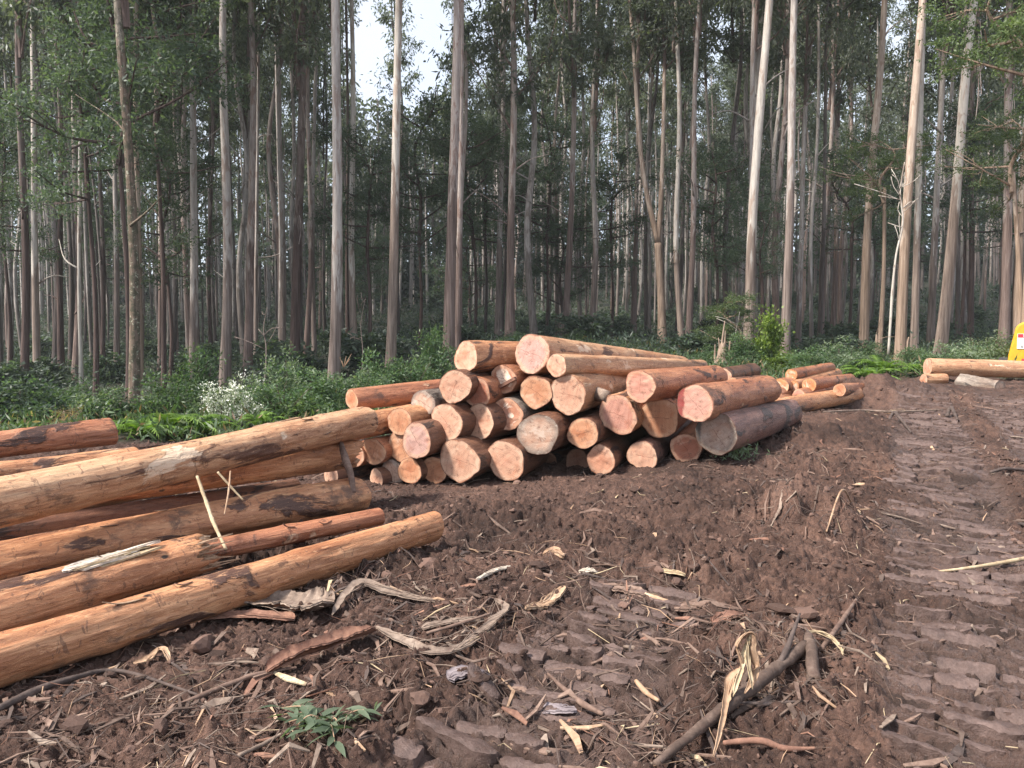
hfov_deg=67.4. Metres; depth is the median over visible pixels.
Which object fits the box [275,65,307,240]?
forest tree
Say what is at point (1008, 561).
fallen stick
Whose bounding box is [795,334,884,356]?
forest shrub
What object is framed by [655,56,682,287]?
forest tree
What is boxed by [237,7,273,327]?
forest tree
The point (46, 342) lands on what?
forest shrub
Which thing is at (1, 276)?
forest tree
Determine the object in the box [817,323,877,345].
forest shrub
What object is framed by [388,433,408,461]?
sawn log
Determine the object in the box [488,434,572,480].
sawn log
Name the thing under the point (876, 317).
forest shrub
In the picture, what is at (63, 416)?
shrub
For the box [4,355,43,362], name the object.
forest shrub
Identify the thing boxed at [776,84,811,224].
forest tree
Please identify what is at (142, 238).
forest tree
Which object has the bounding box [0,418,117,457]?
sawn log
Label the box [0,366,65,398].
forest shrub
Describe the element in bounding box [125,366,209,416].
shrub
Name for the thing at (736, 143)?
forest tree
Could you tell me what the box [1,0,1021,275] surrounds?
sky
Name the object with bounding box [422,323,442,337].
forest shrub
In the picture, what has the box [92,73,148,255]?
forest tree
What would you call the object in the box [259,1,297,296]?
forest tree
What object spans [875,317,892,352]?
sapling
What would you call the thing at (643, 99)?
forest tree
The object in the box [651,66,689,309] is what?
forest tree
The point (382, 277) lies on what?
wattle tree
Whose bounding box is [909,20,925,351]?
gum tree
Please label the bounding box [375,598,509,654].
bark strip
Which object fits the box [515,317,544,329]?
forest shrub
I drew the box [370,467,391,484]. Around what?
sawn log
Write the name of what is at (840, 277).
forest tree
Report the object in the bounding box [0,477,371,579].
sawn log
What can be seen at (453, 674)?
bark plate
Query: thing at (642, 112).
forest tree
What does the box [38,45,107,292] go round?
forest tree
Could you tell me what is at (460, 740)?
track mud
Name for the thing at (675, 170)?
forest tree
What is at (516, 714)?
wood litter
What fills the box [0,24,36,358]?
forest tree
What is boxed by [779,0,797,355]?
gum tree
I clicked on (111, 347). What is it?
forest shrub
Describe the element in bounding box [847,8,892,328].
forest tree
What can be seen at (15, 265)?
forest tree
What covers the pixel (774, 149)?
forest tree
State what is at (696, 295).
forest shrub
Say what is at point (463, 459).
sawn log
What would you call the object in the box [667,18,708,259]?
forest tree
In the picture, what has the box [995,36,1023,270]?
forest tree
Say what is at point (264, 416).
fern
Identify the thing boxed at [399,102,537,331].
wattle tree
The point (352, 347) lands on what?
forest shrub
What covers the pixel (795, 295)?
forest shrub
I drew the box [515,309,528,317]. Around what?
forest shrub
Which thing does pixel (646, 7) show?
gum tree
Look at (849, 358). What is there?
shrub
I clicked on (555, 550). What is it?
wood chip
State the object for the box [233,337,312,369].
forest shrub
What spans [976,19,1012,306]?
forest tree
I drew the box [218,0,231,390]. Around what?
gum tree
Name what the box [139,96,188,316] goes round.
forest tree
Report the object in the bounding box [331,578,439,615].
bark strip
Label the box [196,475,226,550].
broken pole
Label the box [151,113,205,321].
forest tree
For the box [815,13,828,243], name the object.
forest tree
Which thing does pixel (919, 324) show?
forest shrub
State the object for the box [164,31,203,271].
forest tree
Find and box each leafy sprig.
[261,699,385,757]
[704,442,768,460]
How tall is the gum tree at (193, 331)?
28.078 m
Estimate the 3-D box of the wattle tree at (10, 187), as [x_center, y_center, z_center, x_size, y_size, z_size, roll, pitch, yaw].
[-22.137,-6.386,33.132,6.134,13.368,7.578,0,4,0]
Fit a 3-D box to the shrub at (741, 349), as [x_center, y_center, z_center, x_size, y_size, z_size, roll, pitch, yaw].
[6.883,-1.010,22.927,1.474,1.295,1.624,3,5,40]
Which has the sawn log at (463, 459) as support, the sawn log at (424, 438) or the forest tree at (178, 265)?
the sawn log at (424, 438)
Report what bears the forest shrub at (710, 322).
on the ground at (864, 429)
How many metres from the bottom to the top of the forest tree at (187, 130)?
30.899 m
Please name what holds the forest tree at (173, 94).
on the ground at (864, 429)
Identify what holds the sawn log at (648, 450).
on the ground at (864, 429)
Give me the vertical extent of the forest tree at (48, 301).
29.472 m
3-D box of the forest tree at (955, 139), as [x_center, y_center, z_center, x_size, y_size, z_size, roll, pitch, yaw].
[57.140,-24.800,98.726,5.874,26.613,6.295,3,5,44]
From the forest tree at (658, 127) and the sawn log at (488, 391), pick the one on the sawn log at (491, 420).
the sawn log at (488, 391)
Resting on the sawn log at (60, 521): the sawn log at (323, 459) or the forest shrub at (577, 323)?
the sawn log at (323, 459)
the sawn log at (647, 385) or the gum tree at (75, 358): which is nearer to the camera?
the sawn log at (647, 385)
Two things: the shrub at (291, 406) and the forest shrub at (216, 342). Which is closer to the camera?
the shrub at (291, 406)
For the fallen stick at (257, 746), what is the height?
0.026 m
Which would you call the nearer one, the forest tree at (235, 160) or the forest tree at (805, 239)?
the forest tree at (805, 239)
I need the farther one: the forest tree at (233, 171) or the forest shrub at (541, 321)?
the forest tree at (233, 171)
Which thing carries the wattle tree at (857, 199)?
on the ground at (864, 429)
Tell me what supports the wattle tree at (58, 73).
on the ground at (864, 429)
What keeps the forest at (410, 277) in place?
on the ground at (864, 429)
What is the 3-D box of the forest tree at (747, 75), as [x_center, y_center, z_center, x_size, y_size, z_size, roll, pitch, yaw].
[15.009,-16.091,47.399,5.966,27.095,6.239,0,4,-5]
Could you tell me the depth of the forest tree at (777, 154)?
81.67 m
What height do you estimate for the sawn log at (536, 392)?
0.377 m
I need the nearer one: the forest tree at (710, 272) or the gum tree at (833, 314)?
the gum tree at (833, 314)
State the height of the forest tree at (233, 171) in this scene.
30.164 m
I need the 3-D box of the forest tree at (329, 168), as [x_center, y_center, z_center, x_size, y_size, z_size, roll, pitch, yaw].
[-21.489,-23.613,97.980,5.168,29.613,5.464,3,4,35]
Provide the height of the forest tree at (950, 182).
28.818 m
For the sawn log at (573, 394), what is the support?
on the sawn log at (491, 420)
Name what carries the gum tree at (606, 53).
on the ground at (864, 429)
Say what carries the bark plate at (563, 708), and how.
on the track mud
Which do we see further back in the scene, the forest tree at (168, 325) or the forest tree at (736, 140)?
the forest tree at (736, 140)
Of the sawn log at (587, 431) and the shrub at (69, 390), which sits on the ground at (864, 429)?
the shrub at (69, 390)
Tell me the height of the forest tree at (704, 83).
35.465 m
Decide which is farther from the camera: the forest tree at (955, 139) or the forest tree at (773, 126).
the forest tree at (955, 139)
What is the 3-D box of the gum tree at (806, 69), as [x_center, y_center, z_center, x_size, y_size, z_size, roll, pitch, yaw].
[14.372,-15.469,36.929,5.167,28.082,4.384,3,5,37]
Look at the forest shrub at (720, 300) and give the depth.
94.66 m
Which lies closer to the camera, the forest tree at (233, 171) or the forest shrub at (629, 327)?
the forest shrub at (629, 327)
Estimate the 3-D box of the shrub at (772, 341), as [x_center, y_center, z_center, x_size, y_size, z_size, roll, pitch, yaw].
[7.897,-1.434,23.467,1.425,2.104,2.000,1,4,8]
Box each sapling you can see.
[235,309,284,380]
[348,295,365,376]
[690,290,768,353]
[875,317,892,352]
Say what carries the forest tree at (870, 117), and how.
on the ground at (864, 429)
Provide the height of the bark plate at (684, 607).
0.082 m
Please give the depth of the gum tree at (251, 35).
33.41 m
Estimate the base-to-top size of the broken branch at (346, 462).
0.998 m
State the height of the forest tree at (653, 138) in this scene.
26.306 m
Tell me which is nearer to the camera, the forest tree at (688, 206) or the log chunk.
the log chunk
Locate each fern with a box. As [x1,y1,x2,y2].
[113,418,139,431]
[115,417,186,437]
[117,413,238,434]
[167,414,239,436]
[235,410,287,427]
[839,365,878,376]
[842,367,901,379]
[843,355,921,373]
[893,364,922,375]
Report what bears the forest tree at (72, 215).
on the ground at (864, 429)
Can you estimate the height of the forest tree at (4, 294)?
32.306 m
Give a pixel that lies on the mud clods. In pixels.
(78, 724)
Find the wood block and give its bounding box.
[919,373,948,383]
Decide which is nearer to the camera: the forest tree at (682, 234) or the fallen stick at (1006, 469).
the fallen stick at (1006, 469)
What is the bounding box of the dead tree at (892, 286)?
[855,162,921,354]
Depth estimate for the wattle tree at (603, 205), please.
89.23 m
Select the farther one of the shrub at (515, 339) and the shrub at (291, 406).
the shrub at (515, 339)
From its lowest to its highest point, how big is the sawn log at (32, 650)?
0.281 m
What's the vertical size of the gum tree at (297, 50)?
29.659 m
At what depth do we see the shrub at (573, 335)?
35.61 m
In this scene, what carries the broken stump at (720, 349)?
on the ground at (864, 429)
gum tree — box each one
[0,0,74,370]
[29,0,74,366]
[35,0,99,373]
[40,22,132,356]
[41,0,127,380]
[59,0,110,390]
[75,0,162,412]
[75,0,168,386]
[81,0,195,361]
[130,0,263,379]
[188,4,238,344]
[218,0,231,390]
[227,0,290,375]
[228,0,298,354]
[244,0,351,354]
[254,1,326,345]
[279,0,330,353]
[295,0,330,355]
[327,0,342,380]
[345,0,349,332]
[348,0,356,356]
[385,0,402,366]
[423,0,594,338]
[442,0,460,365]
[455,0,463,349]
[464,0,543,338]
[521,0,616,337]
[562,0,629,322]
[603,0,674,338]
[604,0,721,342]
[630,0,716,335]
[658,0,719,333]
[710,0,847,342]
[741,0,833,351]
[743,0,772,346]
[768,0,871,347]
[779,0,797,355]
[798,0,899,333]
[805,0,872,335]
[819,0,904,347]
[893,0,926,360]
[907,0,1015,346]
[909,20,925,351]
[926,0,1021,338]
[932,0,1023,345]
[933,0,987,354]
[984,0,1023,342]
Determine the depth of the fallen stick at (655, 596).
4.56 m
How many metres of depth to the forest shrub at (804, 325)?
52.21 m
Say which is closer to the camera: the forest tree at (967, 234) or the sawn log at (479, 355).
the sawn log at (479, 355)
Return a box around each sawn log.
[0,407,377,527]
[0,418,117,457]
[0,447,137,475]
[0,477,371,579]
[0,479,300,540]
[0,511,443,687]
[0,533,240,631]
[80,439,363,509]
[205,508,384,558]
[324,463,382,480]
[345,379,439,407]
[354,404,410,439]
[356,440,368,466]
[363,434,392,464]
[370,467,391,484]
[382,458,403,482]
[387,405,431,434]
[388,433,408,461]
[398,453,439,483]
[403,419,445,458]
[411,388,446,414]
[424,454,450,483]
[431,401,475,440]
[439,369,491,403]
[440,433,516,482]
[454,340,518,371]
[466,375,519,405]
[470,403,554,439]
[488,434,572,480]
[491,364,534,393]
[495,394,548,430]
[515,334,686,374]
[517,405,599,454]
[520,375,556,409]
[546,353,707,377]
[546,447,577,462]
[551,374,626,415]
[566,441,601,467]
[567,411,615,448]
[587,427,647,473]
[599,389,646,434]
[626,365,727,402]
[626,420,691,467]
[641,397,687,437]
[670,421,703,461]
[677,375,781,421]
[695,399,801,454]
[723,363,760,378]
[728,375,764,379]
[775,388,863,411]
[776,377,793,390]
[781,387,792,393]
[785,363,835,379]
[791,369,841,391]
[792,386,833,395]
[802,374,854,390]
[833,383,864,395]
[923,358,1023,377]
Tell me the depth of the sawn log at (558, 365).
9.19 m
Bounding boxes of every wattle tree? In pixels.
[0,0,264,401]
[0,1,162,395]
[0,97,73,362]
[2,248,21,328]
[35,0,260,389]
[39,217,124,295]
[44,188,152,339]
[56,172,140,345]
[88,123,235,379]
[142,148,241,344]
[220,208,275,269]
[287,186,365,279]
[298,115,443,339]
[303,242,382,312]
[325,225,401,323]
[344,213,409,296]
[347,69,507,347]
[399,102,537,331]
[413,106,576,334]
[414,207,536,325]
[482,84,633,335]
[514,196,616,328]
[535,132,675,337]
[552,185,613,301]
[565,191,621,309]
[600,231,656,291]
[647,235,698,308]
[653,126,775,344]
[671,147,827,327]
[704,218,771,291]
[712,250,763,297]
[714,180,805,334]
[719,190,798,262]
[779,119,923,326]
[828,165,931,322]
[848,209,927,303]
[870,199,942,267]
[881,194,943,260]
[885,83,1020,335]
[886,188,976,304]
[961,160,1023,315]
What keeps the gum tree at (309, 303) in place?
on the ground at (864, 429)
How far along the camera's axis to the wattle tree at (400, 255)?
94.44 m
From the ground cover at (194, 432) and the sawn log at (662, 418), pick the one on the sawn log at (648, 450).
the sawn log at (662, 418)
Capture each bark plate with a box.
[446,664,490,682]
[541,702,576,713]
[674,598,745,612]
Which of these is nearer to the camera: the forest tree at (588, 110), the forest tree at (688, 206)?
the forest tree at (688, 206)
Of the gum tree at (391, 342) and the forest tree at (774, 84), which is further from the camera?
the forest tree at (774, 84)
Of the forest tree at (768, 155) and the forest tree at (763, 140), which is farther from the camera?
the forest tree at (763, 140)
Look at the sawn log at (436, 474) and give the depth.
8.38 m
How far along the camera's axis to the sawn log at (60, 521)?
5.51 m
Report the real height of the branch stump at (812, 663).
0.126 m
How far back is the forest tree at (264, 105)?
57.70 m
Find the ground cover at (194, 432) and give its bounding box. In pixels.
[0,330,1023,442]
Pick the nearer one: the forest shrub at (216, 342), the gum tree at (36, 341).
the gum tree at (36, 341)
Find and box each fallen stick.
[237,733,281,756]
[426,612,490,633]
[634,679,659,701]
[644,592,667,599]
[722,737,816,751]
[778,613,800,660]
[819,597,857,651]
[826,489,851,531]
[938,556,1023,571]
[989,467,1023,473]
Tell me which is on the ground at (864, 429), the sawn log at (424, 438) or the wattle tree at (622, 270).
the wattle tree at (622, 270)
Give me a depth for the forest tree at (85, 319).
65.60 m
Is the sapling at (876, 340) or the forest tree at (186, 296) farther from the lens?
the forest tree at (186, 296)
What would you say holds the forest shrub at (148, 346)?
on the ground at (864, 429)
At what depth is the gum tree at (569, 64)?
38.92 m
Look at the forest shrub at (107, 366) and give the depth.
33.01 m
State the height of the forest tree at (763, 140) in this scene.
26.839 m
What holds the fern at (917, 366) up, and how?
on the ground at (864, 429)
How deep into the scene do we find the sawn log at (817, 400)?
13.62 m
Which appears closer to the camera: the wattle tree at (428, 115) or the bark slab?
the bark slab
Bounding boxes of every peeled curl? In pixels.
[133,646,170,663]
[712,631,759,756]
[732,635,752,696]
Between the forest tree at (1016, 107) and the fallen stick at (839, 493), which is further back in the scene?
the forest tree at (1016, 107)
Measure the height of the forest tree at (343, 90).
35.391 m
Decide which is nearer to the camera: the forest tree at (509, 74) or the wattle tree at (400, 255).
the forest tree at (509, 74)
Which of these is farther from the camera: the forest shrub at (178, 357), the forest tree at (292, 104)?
the forest tree at (292, 104)
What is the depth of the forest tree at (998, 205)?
104.41 m
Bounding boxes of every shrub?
[0,358,42,370]
[0,360,54,390]
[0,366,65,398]
[0,375,95,425]
[0,386,31,427]
[4,341,18,358]
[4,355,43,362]
[14,334,67,356]
[14,356,76,385]
[37,374,98,417]
[43,405,83,424]
[50,385,161,420]
[84,351,125,382]
[88,341,124,360]
[106,319,125,329]
[113,312,125,320]
[120,321,152,341]
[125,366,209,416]
[144,338,179,360]
[147,336,185,345]
[153,340,239,413]
[155,352,217,378]
[166,320,184,332]
[167,343,239,369]
[190,369,263,425]
[206,339,239,346]
[213,341,239,361]
[225,375,345,422]
[232,379,265,420]
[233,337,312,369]
[234,344,330,405]
[248,350,353,386]
[253,336,289,352]
[287,362,346,416]
[310,326,349,354]
[321,327,416,376]
[327,367,390,409]
[344,326,377,333]
[354,344,410,386]
[376,350,446,383]
[402,319,438,337]
[405,321,456,378]
[419,298,443,308]
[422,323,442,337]
[430,313,473,326]
[436,306,443,318]
[441,322,490,341]
[464,315,493,330]
[498,331,524,340]
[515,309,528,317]
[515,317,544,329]
[536,311,559,321]
[537,318,554,333]
[551,310,625,340]
[554,328,597,341]
[603,309,629,318]
[603,319,640,338]
[610,313,642,326]
[637,295,656,307]
[637,312,674,323]
[642,312,670,323]
[650,330,718,356]
[657,309,685,320]
[673,301,699,310]
[689,343,732,362]
[692,315,741,337]
[693,285,712,301]
[704,298,722,304]
[721,330,769,364]
[749,304,795,366]
[758,298,781,310]
[759,350,796,374]
[776,344,842,368]
[781,291,808,302]
[791,321,817,331]
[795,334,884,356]
[800,333,856,373]
[802,321,855,335]
[806,293,830,309]
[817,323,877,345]
[817,345,883,375]
[842,287,858,297]
[852,300,884,317]
[853,316,923,341]
[854,340,893,363]
[869,315,893,331]
[869,317,926,334]
[880,285,908,296]
[890,343,949,366]
[923,336,999,359]
[926,320,966,333]
[960,328,1011,359]
[974,309,995,325]
[988,283,1012,297]
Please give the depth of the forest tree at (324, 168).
106.25 m
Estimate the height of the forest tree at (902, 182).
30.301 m
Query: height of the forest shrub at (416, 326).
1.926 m
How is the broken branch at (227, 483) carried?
on the sawn log at (29, 554)
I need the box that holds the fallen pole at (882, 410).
[823,409,942,412]
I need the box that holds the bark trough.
[265,625,375,671]
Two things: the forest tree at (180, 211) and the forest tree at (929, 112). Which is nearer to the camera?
the forest tree at (929, 112)
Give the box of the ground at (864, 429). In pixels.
[0,269,1023,767]
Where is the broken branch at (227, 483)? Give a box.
[217,471,243,500]
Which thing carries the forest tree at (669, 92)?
on the ground at (864, 429)
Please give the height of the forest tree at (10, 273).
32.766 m
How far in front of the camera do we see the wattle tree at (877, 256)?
90.47 m
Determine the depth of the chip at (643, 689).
3.46 m
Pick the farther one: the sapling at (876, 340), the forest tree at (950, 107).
the forest tree at (950, 107)
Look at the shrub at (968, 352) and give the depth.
21.77 m
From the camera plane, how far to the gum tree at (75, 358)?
35.79 m
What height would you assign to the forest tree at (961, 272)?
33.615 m
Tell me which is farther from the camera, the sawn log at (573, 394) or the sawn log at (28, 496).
the sawn log at (573, 394)
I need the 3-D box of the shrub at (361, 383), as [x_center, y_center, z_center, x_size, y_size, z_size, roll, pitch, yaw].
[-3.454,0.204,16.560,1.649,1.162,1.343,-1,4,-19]
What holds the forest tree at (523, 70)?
on the ground at (864, 429)
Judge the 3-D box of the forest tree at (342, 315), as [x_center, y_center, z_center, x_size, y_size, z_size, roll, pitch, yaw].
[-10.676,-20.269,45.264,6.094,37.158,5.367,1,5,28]
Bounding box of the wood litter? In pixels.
[0,390,1023,767]
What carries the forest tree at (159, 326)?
on the ground at (864, 429)
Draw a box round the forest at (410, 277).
[4,73,1023,322]
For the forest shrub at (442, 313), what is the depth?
87.41 m
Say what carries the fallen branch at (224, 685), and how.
on the ground at (864, 429)
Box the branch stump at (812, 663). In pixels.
[803,631,821,683]
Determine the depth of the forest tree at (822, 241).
38.78 m
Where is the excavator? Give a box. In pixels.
[999,322,1023,360]
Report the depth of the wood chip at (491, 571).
5.04 m
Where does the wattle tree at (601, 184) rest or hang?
on the ground at (864, 429)
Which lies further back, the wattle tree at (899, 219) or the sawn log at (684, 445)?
the wattle tree at (899, 219)
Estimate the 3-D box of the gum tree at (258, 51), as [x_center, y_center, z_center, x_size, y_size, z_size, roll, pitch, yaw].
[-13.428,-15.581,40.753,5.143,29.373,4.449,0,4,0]
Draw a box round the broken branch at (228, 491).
[224,471,230,514]
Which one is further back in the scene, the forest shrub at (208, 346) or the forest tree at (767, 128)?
the forest tree at (767, 128)
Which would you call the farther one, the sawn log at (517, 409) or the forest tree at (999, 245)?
the forest tree at (999, 245)
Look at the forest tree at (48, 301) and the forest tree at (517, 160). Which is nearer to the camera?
the forest tree at (48, 301)
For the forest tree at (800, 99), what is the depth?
65.63 m
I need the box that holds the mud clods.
[0,388,1023,767]
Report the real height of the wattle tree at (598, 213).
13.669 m
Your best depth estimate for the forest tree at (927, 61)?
46.25 m
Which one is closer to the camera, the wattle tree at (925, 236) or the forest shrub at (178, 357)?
the forest shrub at (178, 357)
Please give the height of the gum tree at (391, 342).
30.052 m
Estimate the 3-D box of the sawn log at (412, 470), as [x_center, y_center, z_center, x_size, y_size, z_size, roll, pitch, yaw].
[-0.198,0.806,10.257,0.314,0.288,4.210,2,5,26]
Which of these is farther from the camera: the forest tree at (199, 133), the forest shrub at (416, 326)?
the forest tree at (199, 133)
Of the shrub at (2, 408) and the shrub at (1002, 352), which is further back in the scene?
the shrub at (1002, 352)
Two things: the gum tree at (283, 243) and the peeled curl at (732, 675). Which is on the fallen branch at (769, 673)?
the peeled curl at (732, 675)
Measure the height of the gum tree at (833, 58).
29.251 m
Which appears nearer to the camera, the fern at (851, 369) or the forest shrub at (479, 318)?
the fern at (851, 369)
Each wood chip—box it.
[476,565,510,579]
[543,546,564,558]
[579,566,597,572]
[663,568,685,575]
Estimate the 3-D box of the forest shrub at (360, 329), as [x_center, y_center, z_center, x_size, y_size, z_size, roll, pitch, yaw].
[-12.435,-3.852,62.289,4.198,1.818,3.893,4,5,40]
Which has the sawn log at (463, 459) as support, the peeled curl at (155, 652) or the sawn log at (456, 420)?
the sawn log at (456, 420)
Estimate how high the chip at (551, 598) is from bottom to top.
0.061 m
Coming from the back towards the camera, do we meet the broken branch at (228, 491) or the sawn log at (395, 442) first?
the sawn log at (395, 442)
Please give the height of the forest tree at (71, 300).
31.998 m
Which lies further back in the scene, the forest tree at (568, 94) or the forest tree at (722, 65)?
the forest tree at (722, 65)
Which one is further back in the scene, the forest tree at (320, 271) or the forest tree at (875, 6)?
the forest tree at (320, 271)
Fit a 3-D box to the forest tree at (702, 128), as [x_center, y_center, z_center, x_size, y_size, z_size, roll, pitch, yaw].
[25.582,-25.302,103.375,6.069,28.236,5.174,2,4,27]
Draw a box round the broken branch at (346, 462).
[339,355,355,492]
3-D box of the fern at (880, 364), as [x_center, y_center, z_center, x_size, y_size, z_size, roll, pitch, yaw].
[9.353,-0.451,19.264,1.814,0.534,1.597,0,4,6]
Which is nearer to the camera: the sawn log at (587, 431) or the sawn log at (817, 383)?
the sawn log at (587, 431)
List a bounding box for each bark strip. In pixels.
[204,609,294,621]
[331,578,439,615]
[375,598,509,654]
[421,616,483,629]
[710,610,746,623]
[810,630,844,654]
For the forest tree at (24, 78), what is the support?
on the ground at (864, 429)
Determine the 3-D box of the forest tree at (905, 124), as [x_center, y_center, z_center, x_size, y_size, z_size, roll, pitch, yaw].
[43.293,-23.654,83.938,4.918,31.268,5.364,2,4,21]
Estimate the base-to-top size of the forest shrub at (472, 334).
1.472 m
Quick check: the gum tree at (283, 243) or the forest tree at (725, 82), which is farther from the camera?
the forest tree at (725, 82)
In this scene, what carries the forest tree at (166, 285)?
on the ground at (864, 429)
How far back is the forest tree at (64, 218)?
80.61 m
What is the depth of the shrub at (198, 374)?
18.84 m
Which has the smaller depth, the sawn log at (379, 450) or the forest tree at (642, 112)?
the sawn log at (379, 450)
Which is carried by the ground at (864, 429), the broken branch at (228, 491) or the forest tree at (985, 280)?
the forest tree at (985, 280)
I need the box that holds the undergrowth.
[0,272,1023,411]
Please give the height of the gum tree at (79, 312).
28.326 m
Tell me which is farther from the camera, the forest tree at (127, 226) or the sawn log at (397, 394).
the forest tree at (127, 226)
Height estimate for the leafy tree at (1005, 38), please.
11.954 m
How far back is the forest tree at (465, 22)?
68.72 m
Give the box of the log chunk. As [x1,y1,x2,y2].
[954,374,1005,388]
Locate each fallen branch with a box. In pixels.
[0,668,197,710]
[175,671,281,706]
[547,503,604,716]
[652,640,806,767]
[888,411,911,432]
[945,405,958,420]
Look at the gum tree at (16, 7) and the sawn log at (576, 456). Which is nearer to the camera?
the sawn log at (576, 456)
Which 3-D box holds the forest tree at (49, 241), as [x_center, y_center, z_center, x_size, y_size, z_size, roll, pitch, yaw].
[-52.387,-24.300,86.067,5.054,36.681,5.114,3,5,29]
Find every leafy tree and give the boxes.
[810,126,952,353]
[911,0,1023,322]
[922,104,1023,326]
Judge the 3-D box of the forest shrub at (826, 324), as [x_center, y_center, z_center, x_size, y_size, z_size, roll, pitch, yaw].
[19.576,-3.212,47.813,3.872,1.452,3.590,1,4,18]
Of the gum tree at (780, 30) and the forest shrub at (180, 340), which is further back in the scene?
the forest shrub at (180, 340)
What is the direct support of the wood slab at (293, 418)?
on the ground at (864, 429)
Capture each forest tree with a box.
[0,0,14,365]
[0,14,49,362]
[0,16,29,358]
[0,16,43,334]
[0,16,48,354]
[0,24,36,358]
[1,31,52,324]
[1,38,15,268]
[2,151,12,343]
[3,0,68,363]
[5,130,16,223]
[13,28,53,327]
[21,0,93,318]
[23,47,54,337]
[26,75,44,314]
[37,22,72,240]
[38,2,56,287]
[38,43,91,261]
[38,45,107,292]
[41,1,73,367]
[41,32,117,359]
[43,5,102,350]
[49,86,102,332]
[53,118,101,331]
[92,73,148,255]
[101,34,167,261]
[104,4,168,361]
[111,140,151,259]
[133,0,204,354]
[138,19,189,273]
[138,42,207,343]
[139,53,180,337]
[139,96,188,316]
[140,110,150,315]
[142,72,171,372]
[143,0,230,353]
[146,153,177,322]
[147,86,182,312]
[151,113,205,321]
[153,109,188,309]
[157,25,214,346]
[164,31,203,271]
[170,8,248,346]
[170,27,218,344]
[172,4,205,354]
[172,104,201,301]
[176,126,188,310]
[186,0,287,366]
[196,6,219,325]
[200,11,265,340]
[200,77,243,335]
[203,103,241,257]
[207,97,241,276]
[207,105,260,237]
[210,1,289,339]
[228,10,275,258]
[228,26,265,297]
[231,10,269,274]
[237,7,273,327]
[241,1,324,296]
[256,22,297,330]
[258,51,263,319]
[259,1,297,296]
[259,92,284,290]
[260,69,291,323]
[262,120,290,251]
[263,3,331,350]
[265,5,325,343]
[268,2,295,338]
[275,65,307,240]
[284,29,342,340]
[289,6,344,333]
[296,2,348,338]
[311,0,362,331]
[317,146,343,191]
[321,84,358,182]
[325,0,364,322]
[365,0,427,336]
[429,0,487,139]
[433,42,492,321]
[461,32,486,325]
[466,0,522,186]
[470,80,490,300]
[474,69,510,200]
[481,40,510,319]
[485,0,535,335]
[487,0,559,334]
[487,48,524,239]
[504,83,531,309]
[504,117,531,285]
[517,0,585,318]
[517,25,550,307]
[525,47,561,253]
[527,8,558,311]
[529,47,588,314]
[537,0,567,335]
[538,0,589,327]
[546,0,607,317]
[553,7,585,314]
[567,96,602,256]
[576,14,612,315]
[577,0,620,319]
[581,104,604,186]
[585,0,643,315]
[585,25,641,312]
[601,7,652,313]
[602,85,635,307]
[610,0,692,337]
[611,0,652,332]
[620,74,643,299]
[621,18,687,332]
[622,70,652,315]
[625,102,661,294]
[627,20,684,255]
[632,77,665,288]
[645,14,686,272]
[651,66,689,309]
[653,53,666,327]
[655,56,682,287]
[659,31,713,318]
[660,0,728,336]
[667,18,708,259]
[668,0,747,331]
[669,97,698,218]
[673,77,703,290]
[680,0,719,312]
[688,88,725,229]
[696,57,737,312]
[697,82,725,305]
[701,0,779,345]
[706,5,780,292]
[713,3,749,303]
[713,3,784,331]
[715,98,765,297]
[716,59,746,280]
[718,43,743,304]
[720,1,766,339]
[720,39,743,291]
[725,68,748,209]
[731,84,772,184]
[737,0,805,316]
[743,69,782,280]
[748,50,796,225]
[749,59,797,313]
[755,12,799,336]
[758,126,769,308]
[760,3,803,313]
[764,97,806,232]
[765,14,828,235]
[775,0,879,336]
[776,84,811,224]
[780,3,829,289]
[781,88,809,304]
[783,3,830,345]
[784,17,823,323]
[795,81,823,233]
[796,45,827,311]
[802,0,873,323]
[802,9,873,323]
[811,0,866,324]
[814,0,909,323]
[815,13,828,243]
[835,0,887,325]
[838,73,884,273]
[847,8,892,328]
[854,0,902,228]
[854,51,895,161]
[865,57,903,304]
[880,0,941,287]
[887,29,932,251]
[888,77,926,284]
[896,0,985,273]
[898,16,935,318]
[904,0,984,334]
[907,19,987,237]
[926,4,991,295]
[927,39,951,286]
[929,8,1022,315]
[934,88,981,225]
[941,1,1004,330]
[943,0,986,323]
[954,0,970,342]
[976,11,1002,293]
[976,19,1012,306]
[979,54,1019,310]
[983,67,1018,285]
[991,67,1016,283]
[992,116,1023,281]
[994,10,1023,212]
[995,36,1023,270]
[996,86,1018,173]
[1003,58,1023,120]
[1011,66,1022,301]
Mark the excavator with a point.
(1017, 347)
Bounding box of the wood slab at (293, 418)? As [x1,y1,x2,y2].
[252,417,300,426]
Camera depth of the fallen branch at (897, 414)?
11.06 m
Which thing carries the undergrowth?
on the ground at (864, 429)
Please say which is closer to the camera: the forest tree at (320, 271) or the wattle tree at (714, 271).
the forest tree at (320, 271)
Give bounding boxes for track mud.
[392,385,1023,767]
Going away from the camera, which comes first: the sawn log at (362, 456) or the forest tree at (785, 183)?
the sawn log at (362, 456)
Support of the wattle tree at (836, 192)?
on the ground at (864, 429)
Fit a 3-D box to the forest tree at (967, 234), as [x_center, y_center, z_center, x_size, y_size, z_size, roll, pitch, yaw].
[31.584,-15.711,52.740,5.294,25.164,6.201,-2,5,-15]
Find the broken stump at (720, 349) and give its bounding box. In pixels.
[714,321,730,366]
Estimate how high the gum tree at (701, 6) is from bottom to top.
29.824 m
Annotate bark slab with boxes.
[244,586,334,612]
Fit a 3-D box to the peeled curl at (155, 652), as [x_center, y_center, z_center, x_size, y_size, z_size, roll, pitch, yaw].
[-1.772,1.343,3.820,0.185,0.064,0.105,0,4,0]

